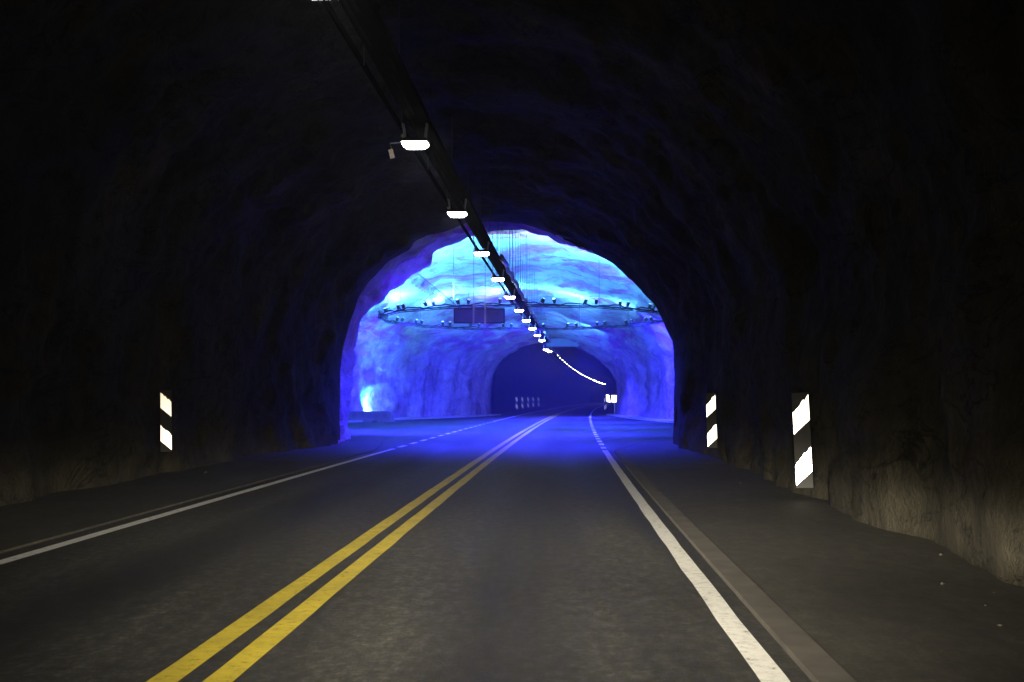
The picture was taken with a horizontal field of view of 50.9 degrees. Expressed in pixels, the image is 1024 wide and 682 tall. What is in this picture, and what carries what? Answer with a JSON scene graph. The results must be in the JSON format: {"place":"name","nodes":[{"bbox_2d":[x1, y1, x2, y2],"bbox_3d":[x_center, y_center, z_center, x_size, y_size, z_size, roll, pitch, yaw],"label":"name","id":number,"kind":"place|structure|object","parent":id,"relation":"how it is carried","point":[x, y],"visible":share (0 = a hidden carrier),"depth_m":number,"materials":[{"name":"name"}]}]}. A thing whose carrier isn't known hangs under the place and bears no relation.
{"place":"outdoors","nodes":[
{"label":"outdoors","id":0,"kind":"place"},
{"bbox_2d":[0,429,383,553],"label":"pavement","id":1,"kind":"structure","parent":0,"point":[49,516],"depth_m":16.13,"materials":[{"name":"grey asphalt"}]},
{"bbox_2d":[0,403,811,681],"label":"road","id":2,"kind":"structure","parent":0,"point":[541,553],"depth_m":8.62,"materials":[{"name":"asphalt"}]},
{"bbox_2d":[0,449,392,564],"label":"white edge line","id":3,"kind":"object","parent":2,"relation":"on","point":[37,551],"visible":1,"depth_m":12.86,"materials":[{"name":"paint"}]},
{"bbox_2d":[348,411,394,421],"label":"concrete barrier","id":4,"kind":"object","parent":2,"relation":"on","point":[375,416],"visible":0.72,"depth_m":65.97,"materials":[{"name":"concrete"}]},
{"bbox_2d":[146,403,602,681],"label":"yellow centre line","id":5,"kind":"object","parent":2,"relation":"on","point":[182,667],"visible":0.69,"depth_m":7.78,"materials":[{"name":"paint"}]},
{"bbox_2d":[202,403,603,681],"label":"yellow centre line","id":6,"kind":"object","parent":2,"relation":"on","point":[242,661],"visible":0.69,"depth_m":7.78,"materials":[{"name":"paint"}]},
{"bbox_2d":[399,418,506,446],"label":"white edge dashes","id":7,"kind":"object","parent":2,"relation":"on","point":[439,435],"visible":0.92,"depth_m":39.80,"materials":[{"name":"paint"}]},
{"bbox_2d":[589,419,606,448],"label":"white edge dashes","id":8,"kind":"object","parent":2,"relation":"on","point":[591,424],"visible":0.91,"depth_m":40.85,"materials":[{"name":"paint"}]},
{"bbox_2d":[606,395,616,413],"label":"lit sign","id":9,"kind":"object","parent":2,"relation":"on","point":[613,398],"visible":0.73,"depth_m":95.50,"materials":[{"name":"metal"}]},
{"bbox_2d":[603,450,789,681],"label":"white edge line","id":10,"kind":"object","parent":2,"relation":"on","point":[760,662],"visible":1,"depth_m":7.63,"materials":[{"name":"paint"}]},
{"bbox_2d":[348,414,500,422],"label":"verge","id":11,"kind":"structure","parent":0,"point":[405,418],"depth_m":77.26,"materials":[{"name":"concrete"}]},
{"bbox_2d":[338,222,675,443],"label":"cavern vault","id":12,"kind":"object","parent":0,"point":[396,370],"visible":0.61,"depth_m":71.44,"materials":[{"name":"stone"}]},
{"bbox_2d":[416,272,504,324],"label":"sign board","id":13,"kind":"object","parent":12,"relation":"hanging from","point":[474,315],"visible":0.88,"depth_m":51.25,"materials":[{"name":"metal"}]},
{"bbox_2d":[378,234,662,330],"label":"lighting ring","id":14,"kind":"object","parent":12,"relation":"hanging from","point":[420,309],"visible":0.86,"depth_m":55.81,"materials":[{"name":"metal"}]},
{"bbox_2d":[0,0,1023,586],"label":"tunnel vault","id":15,"kind":"object","parent":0,"point":[216,216],"visible":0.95,"depth_m":16.53,"materials":[{"name":"stone"}]},
{"bbox_2d":[160,390,171,451],"bbox_3d":[-6.270,1.444,19.483,0.195,1.112,0.133,0,-3,-19],"label":"reflector plate","id":16,"kind":"object","parent":15,"relation":"attached to","point":[166,419],"visible":1,"depth_m":19.42,"materials":[{"name":"metal"}]},
{"bbox_2d":[321,0,591,380],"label":"cable tray","id":17,"kind":"object","parent":15,"relation":"hanging from","point":[366,20],"visible":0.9,"depth_m":18.34,"materials":[{"name":"metal"}]},
{"bbox_2d":[401,123,428,148],"bbox_3d":[-1.673,-3.535,18.528,0.469,0.425,0.300,0,-3,3],"label":"ceiling lamp","id":18,"kind":"object","parent":17,"relation":"hanging from","point":[415,142],"visible":1,"depth_m":18.40,"materials":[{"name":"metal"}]},
{"bbox_2d":[388,142,400,158],"bbox_3d":[-1.975,-3.532,19.829,0.613,0.353,0.038,0,-3,0],"label":"hanging tag","id":19,"kind":"object","parent":18,"relation":"attached to","point":[391,153],"visible":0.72,"depth_m":19.81,"materials":[{"name":"metal"}]},
{"bbox_2d":[447,198,466,216],"bbox_3d":[-1.305,-3.162,25.525,0.469,0.425,0.300,0,-3,3],"label":"ceiling lamp","id":20,"kind":"object","parent":17,"relation":"hanging from","point":[456,212],"visible":1,"depth_m":25.40,"materials":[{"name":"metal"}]},
{"bbox_2d":[474,242,489,255],"bbox_3d":[-0.920,-2.788,32.523,0.469,0.425,0.300,0,-3,3],"label":"ceiling lamp","id":21,"kind":"object","parent":17,"relation":"hanging from","point":[481,252],"visible":1,"depth_m":32.39,"materials":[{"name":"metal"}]},
{"bbox_2d":[491,269,503,280],"bbox_3d":[-0.516,-2.415,39.521,0.469,0.425,0.300,0,-3,3],"label":"ceiling lamp","id":22,"kind":"object","parent":17,"relation":"hanging from","point":[497,278],"visible":1,"depth_m":39.39,"materials":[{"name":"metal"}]},
{"bbox_2d":[504,289,514,298],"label":"ceiling lamp","id":23,"kind":"object","parent":17,"relation":"hanging from","point":[509,296],"visible":1,"depth_m":46.38,"materials":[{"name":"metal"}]},
{"bbox_2d":[514,307,523,311],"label":"ceiling lamp","id":24,"kind":"object","parent":17,"relation":"hanging from","point":[518,309],"visible":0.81,"depth_m":53.38,"materials":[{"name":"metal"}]},
{"bbox_2d":[522,314,529,321],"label":"ceiling lamp","id":25,"kind":"object","parent":17,"relation":"hanging from","point":[525,320],"visible":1,"depth_m":60.39,"materials":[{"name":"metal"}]},
{"bbox_2d":[546,338,578,346],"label":"tunnel wall","id":26,"kind":"structure","parent":17,"relation":"hanging from","point":[560,342],"depth_m":87.23,"materials":[{"name":"stone"}]},
{"bbox_2d":[706,393,716,447],"bbox_3d":[4.665,1.856,25.133,0.223,1.273,0.152,-2,-3,11],"label":"reflector plate","id":27,"kind":"object","parent":15,"relation":"attached to","point":[711,420],"visible":1,"depth_m":25.06,"materials":[{"name":"metal"}]},
{"bbox_2d":[791,392,812,487],"bbox_3d":[4.125,1.406,15.269,0.235,1.340,0.160,-3,-4,16],"label":"reflector plate","id":28,"kind":"object","parent":15,"relation":"attached to","point":[802,441],"visible":1,"depth_m":15.19,"materials":[{"name":"metal"}]},
{"bbox_2d":[491,342,616,413],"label":"tunnel vault","id":29,"kind":"object","parent":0,"point":[535,370],"visible":0.72,"depth_m":146.13,"materials":[{"name":"stone"}]},
{"bbox_2d":[604,396,606,409],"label":"reflector plate","id":30,"kind":"object","parent":29,"relation":"attached to","point":[605,406],"visible":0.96,"depth_m":103.48,"materials":[{"name":"metal"}]},
{"bbox_2d":[606,414,672,422],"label":"verge","id":31,"kind":"structure","parent":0,"point":[647,418],"depth_m":72.72,"materials":[{"name":"concrete"}]},
{"bbox_2d":[621,439,1023,681],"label":"pavement","id":32,"kind":"structure","parent":0,"point":[857,601],"depth_m":8.43,"materials":[{"name":"grey asphalt"}]},
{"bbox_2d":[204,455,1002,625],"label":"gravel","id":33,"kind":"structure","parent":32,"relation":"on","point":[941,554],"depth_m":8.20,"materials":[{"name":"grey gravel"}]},
{"bbox_2d":[614,439,856,681],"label":"kerb","id":34,"kind":"structure","parent":32,"relation":"on","point":[813,660],"depth_m":7.52,"materials":[{"name":"concrete"}]}
]}

